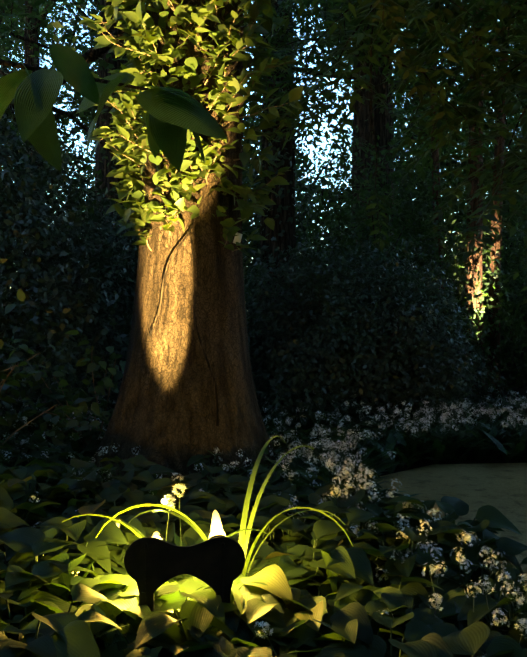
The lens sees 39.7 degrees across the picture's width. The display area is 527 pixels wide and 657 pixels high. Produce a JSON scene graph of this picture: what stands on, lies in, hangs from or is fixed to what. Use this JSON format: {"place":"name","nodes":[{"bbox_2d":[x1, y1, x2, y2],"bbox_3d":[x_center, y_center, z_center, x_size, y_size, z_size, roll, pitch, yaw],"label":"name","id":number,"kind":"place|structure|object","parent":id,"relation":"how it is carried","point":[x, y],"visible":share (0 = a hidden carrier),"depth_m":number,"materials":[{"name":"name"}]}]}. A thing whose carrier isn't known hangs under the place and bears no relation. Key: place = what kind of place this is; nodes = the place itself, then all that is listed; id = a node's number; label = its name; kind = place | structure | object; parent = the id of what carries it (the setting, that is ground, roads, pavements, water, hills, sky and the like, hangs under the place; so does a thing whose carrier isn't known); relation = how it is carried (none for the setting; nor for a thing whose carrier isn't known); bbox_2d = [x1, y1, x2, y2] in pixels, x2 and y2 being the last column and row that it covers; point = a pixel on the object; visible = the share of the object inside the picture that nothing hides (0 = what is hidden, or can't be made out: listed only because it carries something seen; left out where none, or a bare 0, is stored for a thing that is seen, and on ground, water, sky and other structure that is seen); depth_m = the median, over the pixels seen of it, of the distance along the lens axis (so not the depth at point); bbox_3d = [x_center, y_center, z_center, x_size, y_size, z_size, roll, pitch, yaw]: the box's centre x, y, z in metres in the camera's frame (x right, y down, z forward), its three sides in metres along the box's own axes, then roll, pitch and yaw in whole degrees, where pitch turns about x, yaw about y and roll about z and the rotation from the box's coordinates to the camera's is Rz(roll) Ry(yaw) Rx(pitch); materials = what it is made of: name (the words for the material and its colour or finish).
{"place":"outdoors","nodes":[
{"label":"outdoors","id":0,"kind":"place"},
{"bbox_2d":[152,531,161,539],"bbox_3d":[-0.409,0.799,2.782,0.072,0.036,0.050,0,24,-7],"label":"spot snoot","id":1,"kind":"object","parent":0,"point":[156,535],"visible":0.37,"depth_m":2.77,"materials":[{"name":"white metal"}]},
{"bbox_2d":[0,0,518,310],"label":"sky","id":2,"kind":"structure","parent":0,"point":[311,147],"materials":[{"name":"blue"}]},
{"bbox_2d":[1,318,526,481],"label":"ground","id":3,"kind":"structure","parent":0,"point":[468,460],"depth_m":6.60,"materials":[{"name":"soil"}]},
{"bbox_2d":[0,288,125,452],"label":"shrub foliage","id":4,"kind":"object","parent":3,"relation":"on","point":[82,402],"visible":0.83,"depth_m":6.01,"materials":[{"name":"green plant"}]},
{"bbox_2d":[0,0,295,448],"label":"woody stems","id":5,"kind":"object","parent":3,"relation":"on","point":[97,396],"visible":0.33,"depth_m":5.46,"materials":[{"name":"brown"}]},
{"bbox_2d":[124,536,244,610],"bbox_3d":[-0.287,1.060,2.706,0.440,0.605,0.112,0,1,-1],"label":"garden light","id":6,"kind":"object","parent":3,"relation":"on","point":[154,564],"visible":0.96,"depth_m":2.65,"materials":[{"name":"black metal"}]},
{"bbox_2d":[208,528,224,538],"bbox_3d":[-0.169,0.820,2.740,0.076,0.066,0.122,0,45,-13],"label":"spot body","id":7,"kind":"object","parent":6,"relation":"attached to","point":[215,535],"visible":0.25,"depth_m":2.75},
{"bbox_2d":[209,510,225,537],"bbox_3d":[-0.180,0.747,2.786,0.072,0.036,0.110,0,45,-13],"label":"spot snoot","id":8,"kind":"object","parent":7,"relation":"attached to","point":[216,527],"visible":0.9,"depth_m":2.77,"materials":[{"name":"white metal"}]},
{"bbox_2d":[90,0,280,482],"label":"tree trunk","id":9,"kind":"object","parent":3,"relation":"on","point":[164,413],"visible":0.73,"depth_m":5.39,"materials":[{"name":"brown wood"}]},
{"bbox_2d":[78,0,311,257],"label":"ivy","id":10,"kind":"object","parent":9,"relation":"attached to","point":[263,61],"visible":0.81,"depth_m":5.38,"materials":[{"name":"green plant"}]},
{"bbox_2d":[233,232,242,243],"bbox_3d":[-0.195,-0.683,5.542,0.060,0.085,0.003,16,1,-32],"label":"leaf","id":11,"kind":"object","parent":9,"relation":"attached to","point":[238,238],"visible":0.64,"depth_m":5.54,"materials":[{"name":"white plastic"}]},
{"bbox_2d":[62,435,353,584],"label":"strap leaves","id":12,"kind":"object","parent":3,"relation":"on","point":[243,540],"visible":0.48,"depth_m":3.03,"materials":[{"name":"plant"}]},
{"bbox_2d":[0,382,526,656],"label":"wild garlic","id":13,"kind":"object","parent":3,"relation":"on","point":[508,449],"depth_m":6.34,"materials":[{"name":"white plant"}]},
{"bbox_2d":[0,412,526,656],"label":"plants","id":14,"kind":"object","parent":3,"relation":"on","point":[352,600],"visible":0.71,"depth_m":2.92,"materials":[{"name":"green plant"}]},
{"bbox_2d":[0,0,526,434],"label":"dark foliage","id":15,"kind":"object","parent":3,"relation":"on","point":[81,317],"visible":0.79,"depth_m":8.28,"materials":[{"name":"green plant"}]},
{"bbox_2d":[0,0,526,398],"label":"tree foliage","id":16,"kind":"object","parent":3,"relation":"on","point":[514,315],"visible":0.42,"depth_m":11.02,"materials":[{"name":"green plant"}]},
{"bbox_2d":[0,0,526,425],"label":"vines","id":17,"kind":"object","parent":3,"relation":"on","point":[370,128],"visible":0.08,"depth_m":10.41,"materials":[{"name":"green plant"}]},
{"bbox_2d":[0,44,227,171],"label":"leaves","id":18,"kind":"object","parent":17,"relation":"on","point":[173,114],"visible":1,"depth_m":3.17,"materials":[{"name":"green plant"}]},
{"bbox_2d":[0,0,526,375],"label":"trees","id":19,"kind":"object","parent":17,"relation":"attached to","point":[73,101],"visible":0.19,"depth_m":18.14,"materials":[{"name":"plant"}]},
{"bbox_2d":[243,0,526,260],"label":"rachis","id":20,"kind":"object","parent":17,"relation":"attached to","point":[399,81],"visible":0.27,"depth_m":4.99,"materials":[{"name":"green plant"}]},
{"bbox_2d":[0,386,526,656],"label":"stalks","id":21,"kind":"object","parent":3,"relation":"on","point":[180,534],"visible":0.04,"depth_m":4.04,"materials":[{"name":"green plant"}]},
{"bbox_2d":[343,0,517,400],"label":"slim trunks","id":22,"kind":"object","parent":3,"relation":"on","point":[474,203],"visible":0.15,"depth_m":11.29,"materials":[{"name":"red plant"}]},
{"bbox_2d":[243,0,526,305],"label":"tree foliage","id":23,"kind":"object","parent":22,"relation":"attached to","point":[485,53],"visible":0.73,"depth_m":5.11,"materials":[{"name":"green plant"}]},
{"bbox_2d":[374,463,526,581],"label":"path","id":24,"kind":"structure","parent":0,"point":[501,488],"depth_m":5.49,"materials":[{"name":"grey"}]}
]}

